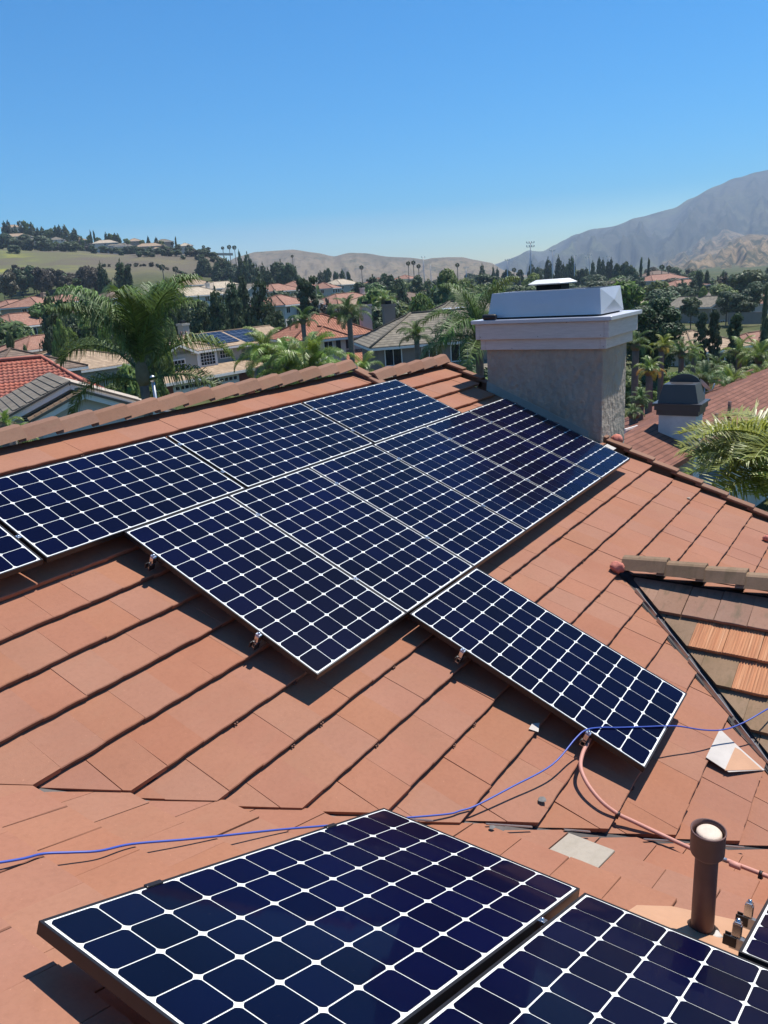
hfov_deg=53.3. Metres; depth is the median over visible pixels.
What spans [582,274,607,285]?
valley tree
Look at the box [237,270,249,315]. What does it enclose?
conifer tree
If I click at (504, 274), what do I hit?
broadleaf tree
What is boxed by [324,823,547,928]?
mounting rail
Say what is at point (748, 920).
mounting rail
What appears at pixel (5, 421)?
queen palm
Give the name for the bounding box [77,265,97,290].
broadleaf tree
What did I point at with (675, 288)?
broadleaf tree
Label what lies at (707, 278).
conifer tree
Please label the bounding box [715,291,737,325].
broadleaf tree
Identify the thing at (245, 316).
conifer tree
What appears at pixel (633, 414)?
garden palm
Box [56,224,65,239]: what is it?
conifer tree
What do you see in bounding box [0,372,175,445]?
gabled house
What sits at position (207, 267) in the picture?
conifer tree
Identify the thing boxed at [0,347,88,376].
house
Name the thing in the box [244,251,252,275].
conifer tree
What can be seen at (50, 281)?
broadleaf tree
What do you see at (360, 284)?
broadleaf tree
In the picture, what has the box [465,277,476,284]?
valley tree
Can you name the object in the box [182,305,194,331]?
conifer tree
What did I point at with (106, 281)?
conifer tree
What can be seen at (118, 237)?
conifer tree
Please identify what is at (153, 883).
mounting rail
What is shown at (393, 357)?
window
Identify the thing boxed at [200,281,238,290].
house
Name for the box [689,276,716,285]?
valley tree
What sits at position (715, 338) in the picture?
pine tree
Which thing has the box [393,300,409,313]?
valley tree
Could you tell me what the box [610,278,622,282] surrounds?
valley tree
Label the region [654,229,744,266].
foothills
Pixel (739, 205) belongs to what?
mountain
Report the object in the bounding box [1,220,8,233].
conifer tree
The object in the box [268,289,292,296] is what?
valley tree
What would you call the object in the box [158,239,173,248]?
house
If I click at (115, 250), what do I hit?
bush
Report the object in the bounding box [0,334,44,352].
house
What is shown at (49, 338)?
valley tree
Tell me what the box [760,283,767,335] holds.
cypress tree
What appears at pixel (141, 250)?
bush
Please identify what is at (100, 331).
valley tree
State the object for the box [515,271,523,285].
broadleaf tree
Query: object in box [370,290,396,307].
queen palm
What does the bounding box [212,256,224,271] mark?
conifer tree
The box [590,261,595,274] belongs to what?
conifer tree
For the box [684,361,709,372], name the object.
shrub
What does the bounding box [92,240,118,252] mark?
house
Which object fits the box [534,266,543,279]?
broadleaf tree
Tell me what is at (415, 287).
broadleaf tree
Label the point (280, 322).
valley tree
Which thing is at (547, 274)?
conifer tree
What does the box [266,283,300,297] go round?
house
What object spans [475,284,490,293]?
valley tree
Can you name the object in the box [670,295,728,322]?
house
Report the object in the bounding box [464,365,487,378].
shrub
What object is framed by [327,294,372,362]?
queen palm
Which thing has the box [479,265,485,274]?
conifer tree
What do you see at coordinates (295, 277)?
broadleaf tree
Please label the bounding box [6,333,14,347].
valley tree
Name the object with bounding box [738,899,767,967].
solar panel
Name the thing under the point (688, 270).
valley tree
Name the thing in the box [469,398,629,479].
solar panel
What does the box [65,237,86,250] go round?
house
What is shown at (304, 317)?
queen palm
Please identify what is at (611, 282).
valley tree
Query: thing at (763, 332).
cypress tree
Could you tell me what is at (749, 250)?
foothills
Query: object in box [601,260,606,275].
conifer tree
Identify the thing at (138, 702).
tile roof house
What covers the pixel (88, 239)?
broadleaf tree
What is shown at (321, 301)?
house
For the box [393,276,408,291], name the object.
conifer tree
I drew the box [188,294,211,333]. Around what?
conifer tree
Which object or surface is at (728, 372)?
garden palm
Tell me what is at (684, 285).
valley tree
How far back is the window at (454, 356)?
73.68 m
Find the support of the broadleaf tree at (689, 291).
on the ground
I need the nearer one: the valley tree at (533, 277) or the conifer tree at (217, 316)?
the conifer tree at (217, 316)
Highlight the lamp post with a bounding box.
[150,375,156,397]
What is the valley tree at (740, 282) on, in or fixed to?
on the ground
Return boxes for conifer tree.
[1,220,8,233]
[5,219,13,233]
[18,225,25,233]
[28,222,35,237]
[39,227,44,235]
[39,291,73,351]
[53,225,58,236]
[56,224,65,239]
[59,224,71,241]
[70,228,80,244]
[96,260,106,294]
[102,270,111,292]
[112,258,132,289]
[116,233,121,242]
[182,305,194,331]
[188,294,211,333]
[194,257,206,276]
[201,257,212,273]
[205,286,231,331]
[210,262,223,280]
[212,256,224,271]
[220,260,235,280]
[221,256,227,272]
[223,276,245,329]
[232,256,242,282]
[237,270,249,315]
[241,258,249,280]
[242,305,251,326]
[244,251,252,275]
[246,260,254,282]
[247,274,278,327]
[251,264,263,282]
[259,261,265,276]
[263,267,275,284]
[317,271,326,283]
[339,270,345,278]
[365,274,377,284]
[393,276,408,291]
[396,282,410,308]
[424,279,432,289]
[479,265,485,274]
[527,261,534,278]
[543,258,554,279]
[553,254,562,278]
[563,267,568,277]
[566,256,575,279]
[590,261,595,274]
[595,256,601,274]
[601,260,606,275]
[605,260,608,279]
[607,259,613,280]
[689,276,699,295]
[696,270,704,290]
[704,270,710,287]
[719,270,727,283]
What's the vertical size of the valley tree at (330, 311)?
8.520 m
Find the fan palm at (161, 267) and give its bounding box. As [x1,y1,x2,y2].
[159,264,164,279]
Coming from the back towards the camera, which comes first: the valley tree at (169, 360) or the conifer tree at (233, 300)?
the conifer tree at (233, 300)
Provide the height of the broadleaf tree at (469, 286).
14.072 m
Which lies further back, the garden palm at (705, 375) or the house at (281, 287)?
the house at (281, 287)
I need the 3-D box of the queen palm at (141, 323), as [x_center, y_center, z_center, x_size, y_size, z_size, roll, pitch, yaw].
[-8.273,-2.920,27.558,6.238,10.687,5.544,8,20,34]
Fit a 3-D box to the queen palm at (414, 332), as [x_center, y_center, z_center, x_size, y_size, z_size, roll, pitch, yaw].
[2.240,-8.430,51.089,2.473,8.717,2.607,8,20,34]
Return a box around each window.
[173,358,185,370]
[199,351,215,365]
[219,349,233,358]
[323,341,333,355]
[384,349,402,366]
[421,347,436,357]
[450,343,475,361]
[719,352,724,361]
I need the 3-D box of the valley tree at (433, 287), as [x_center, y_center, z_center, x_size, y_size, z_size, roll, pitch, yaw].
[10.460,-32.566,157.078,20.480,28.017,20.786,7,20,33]
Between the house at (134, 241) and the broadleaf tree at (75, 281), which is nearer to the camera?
the broadleaf tree at (75, 281)
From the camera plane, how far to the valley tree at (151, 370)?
72.79 m
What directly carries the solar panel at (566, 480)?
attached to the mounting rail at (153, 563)
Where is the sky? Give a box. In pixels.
[0,0,767,264]
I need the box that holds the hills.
[229,250,526,284]
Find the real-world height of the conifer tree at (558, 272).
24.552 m
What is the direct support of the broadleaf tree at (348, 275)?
on the ground
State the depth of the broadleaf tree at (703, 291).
169.73 m
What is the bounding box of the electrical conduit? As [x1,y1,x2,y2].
[578,738,767,879]
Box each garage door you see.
[173,379,211,392]
[217,374,238,385]
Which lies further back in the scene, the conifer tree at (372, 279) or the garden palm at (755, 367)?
the conifer tree at (372, 279)
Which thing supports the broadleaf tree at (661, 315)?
on the ground
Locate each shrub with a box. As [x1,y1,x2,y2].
[105,383,114,389]
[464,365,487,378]
[625,378,641,405]
[626,370,642,379]
[638,375,656,390]
[642,388,656,405]
[655,372,673,381]
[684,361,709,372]
[724,366,750,376]
[747,359,754,366]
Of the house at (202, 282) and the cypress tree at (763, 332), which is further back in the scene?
the house at (202, 282)
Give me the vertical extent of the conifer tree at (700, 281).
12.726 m
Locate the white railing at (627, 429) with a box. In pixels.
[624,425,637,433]
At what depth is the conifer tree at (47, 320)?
88.39 m
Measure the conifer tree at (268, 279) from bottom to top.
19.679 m
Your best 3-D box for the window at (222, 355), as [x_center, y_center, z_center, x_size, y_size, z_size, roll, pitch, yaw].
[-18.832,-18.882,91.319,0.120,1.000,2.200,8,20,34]
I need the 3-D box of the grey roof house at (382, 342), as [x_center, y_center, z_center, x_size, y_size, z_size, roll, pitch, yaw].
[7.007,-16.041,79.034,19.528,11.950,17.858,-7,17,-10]
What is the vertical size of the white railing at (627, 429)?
1.530 m
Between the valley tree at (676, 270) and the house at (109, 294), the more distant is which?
the valley tree at (676, 270)
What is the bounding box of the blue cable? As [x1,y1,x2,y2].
[0,708,767,863]
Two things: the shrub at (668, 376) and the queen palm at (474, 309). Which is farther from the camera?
the shrub at (668, 376)
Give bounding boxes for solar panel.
[0,436,245,562]
[0,525,42,578]
[36,808,579,1023]
[124,495,406,678]
[167,403,373,488]
[228,467,473,616]
[302,379,461,443]
[309,445,525,567]
[373,426,567,532]
[408,568,686,771]
[418,893,767,1023]
[426,411,601,503]
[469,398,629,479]
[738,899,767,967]
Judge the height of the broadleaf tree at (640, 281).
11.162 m
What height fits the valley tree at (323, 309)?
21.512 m
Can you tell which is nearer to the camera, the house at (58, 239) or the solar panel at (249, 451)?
the solar panel at (249, 451)
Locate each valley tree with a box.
[0,317,35,339]
[0,336,23,345]
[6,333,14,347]
[28,302,56,323]
[44,325,53,354]
[51,318,69,357]
[64,310,85,348]
[67,327,82,348]
[78,316,94,349]
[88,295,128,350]
[90,317,109,348]
[98,325,111,351]
[145,336,165,386]
[159,332,174,373]
[164,313,178,341]
[187,298,210,326]
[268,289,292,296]
[271,310,285,329]
[316,285,327,298]
[319,296,339,317]
[327,303,333,315]
[356,288,387,312]
[365,282,388,292]
[371,300,401,329]
[380,290,396,299]
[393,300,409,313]
[411,283,435,302]
[424,284,430,295]
[428,287,439,304]
[459,278,481,293]
[462,273,475,279]
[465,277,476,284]
[474,273,503,285]
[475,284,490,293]
[483,278,505,300]
[507,281,535,291]
[521,273,539,285]
[573,281,609,287]
[580,274,593,285]
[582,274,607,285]
[587,280,615,286]
[608,280,648,329]
[609,275,625,280]
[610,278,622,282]
[634,280,668,300]
[644,267,658,272]
[644,287,682,302]
[662,267,685,276]
[665,277,681,282]
[676,279,689,287]
[685,268,704,276]
[687,271,704,277]
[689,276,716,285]
[708,284,739,295]
[715,272,733,285]
[726,269,767,293]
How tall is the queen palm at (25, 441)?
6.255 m
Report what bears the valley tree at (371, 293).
on the ground
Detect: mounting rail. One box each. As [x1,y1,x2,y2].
[15,429,353,540]
[144,879,162,888]
[145,421,492,570]
[249,458,566,649]
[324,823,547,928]
[453,648,466,664]
[577,730,591,746]
[722,917,744,950]
[735,899,755,929]
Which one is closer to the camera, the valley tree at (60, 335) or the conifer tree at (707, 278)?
the valley tree at (60, 335)
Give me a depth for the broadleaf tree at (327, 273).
420.41 m
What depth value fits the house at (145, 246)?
556.80 m
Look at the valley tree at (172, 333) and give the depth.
87.05 m
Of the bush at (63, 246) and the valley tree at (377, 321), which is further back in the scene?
the bush at (63, 246)
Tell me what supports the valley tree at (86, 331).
on the ground
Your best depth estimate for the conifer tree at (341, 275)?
400.30 m
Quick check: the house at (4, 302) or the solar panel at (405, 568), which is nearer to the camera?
the solar panel at (405, 568)
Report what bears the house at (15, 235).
on the ground
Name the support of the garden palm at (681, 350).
on the ground
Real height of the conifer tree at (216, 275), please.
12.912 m
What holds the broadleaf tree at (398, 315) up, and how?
on the ground
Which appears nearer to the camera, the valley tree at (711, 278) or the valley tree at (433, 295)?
the valley tree at (433, 295)
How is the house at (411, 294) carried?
on the ground
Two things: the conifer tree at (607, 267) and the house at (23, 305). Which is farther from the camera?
the conifer tree at (607, 267)
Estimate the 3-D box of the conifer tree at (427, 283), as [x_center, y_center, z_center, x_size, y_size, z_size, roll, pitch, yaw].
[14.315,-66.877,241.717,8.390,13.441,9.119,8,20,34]
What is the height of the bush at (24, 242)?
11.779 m
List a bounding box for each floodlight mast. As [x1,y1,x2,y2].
[526,241,534,272]
[551,249,554,278]
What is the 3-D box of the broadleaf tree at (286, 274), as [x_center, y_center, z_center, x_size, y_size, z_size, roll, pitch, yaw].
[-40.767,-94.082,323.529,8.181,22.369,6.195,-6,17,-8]
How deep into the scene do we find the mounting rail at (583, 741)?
4.90 m
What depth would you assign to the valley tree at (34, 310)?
131.08 m
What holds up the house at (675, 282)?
on the ground
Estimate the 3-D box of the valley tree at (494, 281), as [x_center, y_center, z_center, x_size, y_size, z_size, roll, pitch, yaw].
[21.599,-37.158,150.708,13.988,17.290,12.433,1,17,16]
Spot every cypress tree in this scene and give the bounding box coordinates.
[758,316,767,360]
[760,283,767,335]
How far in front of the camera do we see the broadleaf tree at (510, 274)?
380.16 m
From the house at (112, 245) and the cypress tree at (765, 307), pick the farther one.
the house at (112, 245)
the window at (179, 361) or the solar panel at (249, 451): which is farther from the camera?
the window at (179, 361)
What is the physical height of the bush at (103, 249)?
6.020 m
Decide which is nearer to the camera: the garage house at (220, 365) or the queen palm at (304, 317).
the queen palm at (304, 317)
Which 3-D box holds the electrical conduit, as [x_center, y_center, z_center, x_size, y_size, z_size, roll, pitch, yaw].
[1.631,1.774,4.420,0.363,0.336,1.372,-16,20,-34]
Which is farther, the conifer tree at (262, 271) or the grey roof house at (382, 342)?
the conifer tree at (262, 271)
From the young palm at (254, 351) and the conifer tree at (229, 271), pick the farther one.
the conifer tree at (229, 271)
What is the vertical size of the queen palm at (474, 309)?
10.358 m
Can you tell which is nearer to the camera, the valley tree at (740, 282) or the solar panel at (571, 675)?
the solar panel at (571, 675)
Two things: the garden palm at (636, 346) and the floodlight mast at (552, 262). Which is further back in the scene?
the floodlight mast at (552, 262)
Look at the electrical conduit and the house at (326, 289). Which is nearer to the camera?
the electrical conduit
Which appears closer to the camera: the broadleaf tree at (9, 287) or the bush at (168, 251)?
the broadleaf tree at (9, 287)
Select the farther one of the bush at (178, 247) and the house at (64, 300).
the bush at (178, 247)
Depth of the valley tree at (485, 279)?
279.31 m
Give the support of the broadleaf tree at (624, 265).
on the ground
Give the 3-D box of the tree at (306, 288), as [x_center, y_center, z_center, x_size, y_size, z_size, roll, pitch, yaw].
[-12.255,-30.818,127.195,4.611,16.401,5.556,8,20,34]
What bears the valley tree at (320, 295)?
on the ground
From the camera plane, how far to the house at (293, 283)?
247.86 m
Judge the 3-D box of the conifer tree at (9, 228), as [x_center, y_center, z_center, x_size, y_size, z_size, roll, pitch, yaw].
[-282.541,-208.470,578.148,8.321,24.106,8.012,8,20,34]
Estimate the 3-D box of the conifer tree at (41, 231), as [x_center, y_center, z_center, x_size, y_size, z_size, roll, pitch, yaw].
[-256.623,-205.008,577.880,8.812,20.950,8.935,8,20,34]
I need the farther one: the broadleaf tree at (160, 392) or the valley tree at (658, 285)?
the valley tree at (658, 285)
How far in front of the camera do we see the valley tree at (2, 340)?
110.90 m
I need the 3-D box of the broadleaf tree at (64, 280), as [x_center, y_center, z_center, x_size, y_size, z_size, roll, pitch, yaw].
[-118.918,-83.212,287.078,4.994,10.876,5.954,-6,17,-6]
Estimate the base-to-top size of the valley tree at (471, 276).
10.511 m
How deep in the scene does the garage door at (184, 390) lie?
82.70 m
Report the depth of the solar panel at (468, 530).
7.01 m
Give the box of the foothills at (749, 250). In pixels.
[673,234,767,269]
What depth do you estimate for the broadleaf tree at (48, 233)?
574.39 m
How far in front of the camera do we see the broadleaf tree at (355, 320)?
99.24 m
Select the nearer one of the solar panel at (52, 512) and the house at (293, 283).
the solar panel at (52, 512)
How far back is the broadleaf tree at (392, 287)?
199.38 m
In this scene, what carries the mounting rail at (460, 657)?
attached to the tile roof house at (138, 702)
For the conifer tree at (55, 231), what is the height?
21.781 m
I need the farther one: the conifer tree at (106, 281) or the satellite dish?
the conifer tree at (106, 281)
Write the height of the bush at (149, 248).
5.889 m
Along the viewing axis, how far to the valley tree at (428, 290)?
139.10 m
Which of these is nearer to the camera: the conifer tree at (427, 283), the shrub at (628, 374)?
the shrub at (628, 374)
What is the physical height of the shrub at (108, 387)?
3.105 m
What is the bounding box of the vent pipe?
[629,818,749,954]
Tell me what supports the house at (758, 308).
on the ground
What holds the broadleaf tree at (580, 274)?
on the ground
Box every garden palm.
[625,404,644,425]
[626,330,653,404]
[626,387,653,420]
[632,355,666,413]
[647,333,675,399]
[664,336,698,374]
[677,360,729,393]
[685,341,705,374]
[707,353,731,381]
[712,363,750,387]
[719,335,755,373]
[735,339,767,367]
[737,363,767,376]
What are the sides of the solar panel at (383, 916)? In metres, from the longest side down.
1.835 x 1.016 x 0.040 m
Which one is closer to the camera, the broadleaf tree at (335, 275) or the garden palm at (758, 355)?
the garden palm at (758, 355)
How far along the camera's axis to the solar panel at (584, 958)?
2.52 m
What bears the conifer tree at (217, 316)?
on the ground
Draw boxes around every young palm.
[234,326,297,389]
[254,338,321,388]
[266,331,347,384]
[343,350,382,372]
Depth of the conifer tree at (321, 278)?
380.11 m
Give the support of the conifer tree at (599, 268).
on the ground
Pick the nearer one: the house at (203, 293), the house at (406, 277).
the house at (203, 293)
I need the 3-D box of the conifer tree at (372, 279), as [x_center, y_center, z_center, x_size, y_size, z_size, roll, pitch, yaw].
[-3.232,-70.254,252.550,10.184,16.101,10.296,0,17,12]
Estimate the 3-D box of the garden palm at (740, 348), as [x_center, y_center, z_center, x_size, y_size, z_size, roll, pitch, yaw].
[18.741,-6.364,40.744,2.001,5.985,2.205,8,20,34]
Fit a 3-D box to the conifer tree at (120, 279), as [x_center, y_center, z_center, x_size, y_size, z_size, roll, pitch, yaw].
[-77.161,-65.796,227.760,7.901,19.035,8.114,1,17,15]
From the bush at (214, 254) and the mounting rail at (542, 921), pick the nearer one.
the mounting rail at (542, 921)
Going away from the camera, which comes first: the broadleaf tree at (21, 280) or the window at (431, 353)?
the window at (431, 353)
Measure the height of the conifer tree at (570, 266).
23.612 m
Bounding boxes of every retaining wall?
[198,253,232,255]
[727,312,762,324]
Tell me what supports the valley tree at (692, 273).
on the ground
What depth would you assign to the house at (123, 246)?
555.81 m
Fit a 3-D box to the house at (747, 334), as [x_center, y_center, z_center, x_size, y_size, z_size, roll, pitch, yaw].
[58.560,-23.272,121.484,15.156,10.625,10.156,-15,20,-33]
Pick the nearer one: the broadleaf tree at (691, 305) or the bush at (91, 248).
the broadleaf tree at (691, 305)
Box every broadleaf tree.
[0,271,19,298]
[12,268,29,297]
[22,220,29,234]
[24,265,38,296]
[40,268,54,297]
[44,228,53,237]
[49,268,62,293]
[55,299,70,316]
[58,275,73,286]
[72,278,82,287]
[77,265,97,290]
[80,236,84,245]
[85,235,90,243]
[107,233,112,239]
[112,362,138,396]
[138,372,169,397]
[159,300,177,328]
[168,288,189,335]
[270,261,282,283]
[277,262,294,283]
[290,263,300,280]
[323,268,331,282]
[333,271,338,279]
[346,272,352,280]
[351,281,369,292]
[352,313,359,324]
[378,273,393,291]
[387,281,399,294]
[395,310,402,318]
[408,275,425,292]
[410,292,435,311]
[434,267,458,304]
[448,280,477,300]
[500,269,511,284]
[506,272,516,283]
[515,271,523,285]
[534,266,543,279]
[573,268,586,286]
[612,263,621,276]
[617,261,628,276]
[625,264,638,278]
[626,275,634,280]
[626,297,687,378]
[634,277,645,293]
[667,285,683,294]
[678,296,702,328]
[681,287,697,295]
[698,285,707,297]
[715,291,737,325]
[728,293,757,311]
[740,281,764,311]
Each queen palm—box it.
[0,408,23,446]
[0,422,39,447]
[39,273,235,416]
[287,305,319,381]
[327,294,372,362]
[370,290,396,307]
[396,318,431,370]
[419,275,519,387]
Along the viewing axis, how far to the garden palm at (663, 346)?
40.13 m
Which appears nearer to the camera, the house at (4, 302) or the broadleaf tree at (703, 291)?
the broadleaf tree at (703, 291)
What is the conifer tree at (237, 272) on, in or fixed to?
on the ground
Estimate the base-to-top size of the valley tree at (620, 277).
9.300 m
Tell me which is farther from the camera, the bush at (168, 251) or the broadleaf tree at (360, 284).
the bush at (168, 251)
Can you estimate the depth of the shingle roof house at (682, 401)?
21.43 m
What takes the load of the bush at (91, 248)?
on the ground
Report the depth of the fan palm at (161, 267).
330.44 m
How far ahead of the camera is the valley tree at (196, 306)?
183.94 m
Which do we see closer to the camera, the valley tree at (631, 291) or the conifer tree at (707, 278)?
the valley tree at (631, 291)
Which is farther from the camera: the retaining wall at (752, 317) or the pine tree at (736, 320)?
the retaining wall at (752, 317)
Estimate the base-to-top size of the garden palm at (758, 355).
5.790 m
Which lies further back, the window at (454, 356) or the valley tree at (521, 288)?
the valley tree at (521, 288)
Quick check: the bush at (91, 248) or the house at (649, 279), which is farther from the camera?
the bush at (91, 248)
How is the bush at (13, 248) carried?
on the ground
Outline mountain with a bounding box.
[495,170,767,274]
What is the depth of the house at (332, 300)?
167.69 m
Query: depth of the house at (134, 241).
596.31 m
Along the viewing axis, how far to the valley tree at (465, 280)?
201.47 m
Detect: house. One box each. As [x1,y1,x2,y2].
[0,278,767,1023]
[0,291,56,314]
[0,299,18,310]
[0,312,43,334]
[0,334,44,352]
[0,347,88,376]
[0,354,103,397]
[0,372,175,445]
[10,233,32,239]
[39,320,278,393]
[51,237,64,242]
[51,294,78,312]
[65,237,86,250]
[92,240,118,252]
[99,291,121,305]
[107,243,124,253]
[113,243,133,253]
[130,238,138,245]
[137,243,161,252]
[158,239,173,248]
[178,281,224,312]
[179,279,210,286]
[181,243,192,253]
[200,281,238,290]
[221,283,268,304]
[250,294,311,326]
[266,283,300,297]
[269,301,372,378]
[285,281,296,286]
[292,295,323,308]
[315,282,341,295]
[320,286,364,306]
[327,279,355,292]
[335,296,361,311]
[354,298,489,377]
[390,292,416,298]
[394,275,413,279]
[624,366,767,506]
[639,270,676,276]
[640,330,752,366]
[644,273,688,296]
[668,279,710,287]
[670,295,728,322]
[740,330,759,342]
[751,294,767,312]
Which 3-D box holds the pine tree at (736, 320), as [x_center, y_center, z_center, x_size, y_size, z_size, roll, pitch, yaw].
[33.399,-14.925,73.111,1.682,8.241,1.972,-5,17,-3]
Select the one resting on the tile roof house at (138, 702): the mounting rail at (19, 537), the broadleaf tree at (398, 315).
the mounting rail at (19, 537)
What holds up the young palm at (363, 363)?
on the ground
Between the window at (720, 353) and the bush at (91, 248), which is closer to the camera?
the window at (720, 353)
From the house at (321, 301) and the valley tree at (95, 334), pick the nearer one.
the valley tree at (95, 334)
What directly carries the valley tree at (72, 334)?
on the ground
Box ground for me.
[0,247,767,511]
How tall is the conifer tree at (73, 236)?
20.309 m
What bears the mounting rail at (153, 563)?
attached to the tile roof house at (138, 702)
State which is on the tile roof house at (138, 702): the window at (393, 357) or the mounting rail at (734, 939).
the mounting rail at (734, 939)
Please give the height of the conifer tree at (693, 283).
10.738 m
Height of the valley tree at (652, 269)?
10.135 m
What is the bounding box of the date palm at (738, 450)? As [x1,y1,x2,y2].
[671,400,767,502]
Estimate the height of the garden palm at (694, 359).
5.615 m
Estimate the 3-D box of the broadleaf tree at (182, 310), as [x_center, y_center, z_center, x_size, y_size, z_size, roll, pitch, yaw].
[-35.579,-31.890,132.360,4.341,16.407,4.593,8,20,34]
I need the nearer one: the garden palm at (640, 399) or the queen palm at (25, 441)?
the queen palm at (25, 441)
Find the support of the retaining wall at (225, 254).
on the ground
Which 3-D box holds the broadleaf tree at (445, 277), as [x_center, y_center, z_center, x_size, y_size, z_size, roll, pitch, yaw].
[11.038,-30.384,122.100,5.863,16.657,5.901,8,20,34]
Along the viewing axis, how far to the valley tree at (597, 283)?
201.68 m
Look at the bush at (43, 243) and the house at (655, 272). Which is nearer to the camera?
the house at (655, 272)
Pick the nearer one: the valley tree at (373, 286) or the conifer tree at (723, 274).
the valley tree at (373, 286)
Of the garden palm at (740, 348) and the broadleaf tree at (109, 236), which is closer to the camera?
the garden palm at (740, 348)
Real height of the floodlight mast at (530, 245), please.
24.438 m
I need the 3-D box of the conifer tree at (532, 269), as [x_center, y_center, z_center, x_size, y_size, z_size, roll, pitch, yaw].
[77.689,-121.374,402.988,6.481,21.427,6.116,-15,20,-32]
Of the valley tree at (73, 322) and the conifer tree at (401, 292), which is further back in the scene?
the conifer tree at (401, 292)
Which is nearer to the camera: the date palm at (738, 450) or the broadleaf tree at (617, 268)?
the date palm at (738, 450)
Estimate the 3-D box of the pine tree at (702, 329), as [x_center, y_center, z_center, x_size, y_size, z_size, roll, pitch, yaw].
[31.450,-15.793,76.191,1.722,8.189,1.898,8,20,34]
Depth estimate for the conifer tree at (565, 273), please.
370.37 m
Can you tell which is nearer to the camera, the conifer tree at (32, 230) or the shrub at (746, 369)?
the shrub at (746, 369)
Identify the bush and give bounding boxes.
[0,232,16,247]
[7,245,20,252]
[14,234,33,250]
[33,235,53,250]
[59,243,66,251]
[65,241,78,251]
[88,245,97,253]
[98,246,107,252]
[111,248,120,253]
[132,247,144,254]
[143,251,150,256]
[144,246,152,253]
[154,247,160,253]
[166,249,172,255]
[172,244,182,250]
[174,250,181,255]
[188,249,196,256]
[197,248,205,256]
[204,248,209,256]
[208,252,217,257]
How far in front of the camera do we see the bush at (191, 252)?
467.25 m
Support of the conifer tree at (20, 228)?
on the ground
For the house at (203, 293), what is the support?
on the ground
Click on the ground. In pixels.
(73, 262)
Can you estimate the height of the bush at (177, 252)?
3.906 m
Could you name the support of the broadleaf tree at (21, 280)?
on the ground
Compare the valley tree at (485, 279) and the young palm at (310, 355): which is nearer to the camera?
the young palm at (310, 355)
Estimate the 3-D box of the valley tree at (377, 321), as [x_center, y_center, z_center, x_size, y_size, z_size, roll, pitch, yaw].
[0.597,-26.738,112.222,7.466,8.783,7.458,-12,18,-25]
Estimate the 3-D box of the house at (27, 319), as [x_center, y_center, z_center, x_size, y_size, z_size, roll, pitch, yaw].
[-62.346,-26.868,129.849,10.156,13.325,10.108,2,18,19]
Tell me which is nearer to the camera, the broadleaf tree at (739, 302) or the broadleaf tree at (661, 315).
the broadleaf tree at (661, 315)
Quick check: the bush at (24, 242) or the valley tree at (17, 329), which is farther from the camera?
the bush at (24, 242)
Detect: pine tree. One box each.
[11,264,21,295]
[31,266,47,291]
[93,270,99,291]
[125,264,134,287]
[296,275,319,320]
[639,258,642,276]
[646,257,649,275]
[690,311,708,362]
[706,309,721,372]
[724,312,743,367]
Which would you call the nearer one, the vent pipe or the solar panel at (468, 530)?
the vent pipe
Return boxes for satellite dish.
[700,379,714,414]
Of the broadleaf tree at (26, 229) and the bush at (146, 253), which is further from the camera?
the broadleaf tree at (26, 229)
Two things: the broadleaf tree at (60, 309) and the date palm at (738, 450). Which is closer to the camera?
the date palm at (738, 450)
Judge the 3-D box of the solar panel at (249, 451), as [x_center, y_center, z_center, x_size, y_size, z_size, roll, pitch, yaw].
[-1.028,-0.678,7.360,1.016,0.040,1.835,31,32,24]
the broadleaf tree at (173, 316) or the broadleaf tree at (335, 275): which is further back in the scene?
the broadleaf tree at (335, 275)
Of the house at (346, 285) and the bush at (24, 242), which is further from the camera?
the bush at (24, 242)
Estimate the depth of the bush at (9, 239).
495.20 m
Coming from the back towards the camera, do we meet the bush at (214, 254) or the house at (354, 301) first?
the bush at (214, 254)
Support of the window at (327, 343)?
in the orange roof house at (339, 340)
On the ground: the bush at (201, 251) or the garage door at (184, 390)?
the bush at (201, 251)
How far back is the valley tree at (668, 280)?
271.92 m
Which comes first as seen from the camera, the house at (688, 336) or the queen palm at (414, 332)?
the queen palm at (414, 332)
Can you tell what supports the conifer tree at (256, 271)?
on the ground
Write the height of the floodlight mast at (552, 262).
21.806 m
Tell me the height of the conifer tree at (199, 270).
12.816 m
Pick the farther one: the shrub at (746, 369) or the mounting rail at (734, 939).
the shrub at (746, 369)
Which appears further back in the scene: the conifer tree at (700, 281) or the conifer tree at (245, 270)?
the conifer tree at (245, 270)
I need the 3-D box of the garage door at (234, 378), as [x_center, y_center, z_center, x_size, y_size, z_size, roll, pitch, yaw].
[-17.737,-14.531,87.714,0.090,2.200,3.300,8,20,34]
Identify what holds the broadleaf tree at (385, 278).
on the ground
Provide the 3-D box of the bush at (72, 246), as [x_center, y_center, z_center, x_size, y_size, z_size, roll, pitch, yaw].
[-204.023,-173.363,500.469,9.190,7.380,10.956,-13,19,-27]
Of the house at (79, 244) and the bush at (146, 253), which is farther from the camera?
the house at (79, 244)
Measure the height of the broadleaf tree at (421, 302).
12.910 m
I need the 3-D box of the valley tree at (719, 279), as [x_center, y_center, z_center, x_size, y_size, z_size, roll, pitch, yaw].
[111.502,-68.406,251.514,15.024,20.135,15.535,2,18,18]
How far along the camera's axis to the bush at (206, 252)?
468.81 m

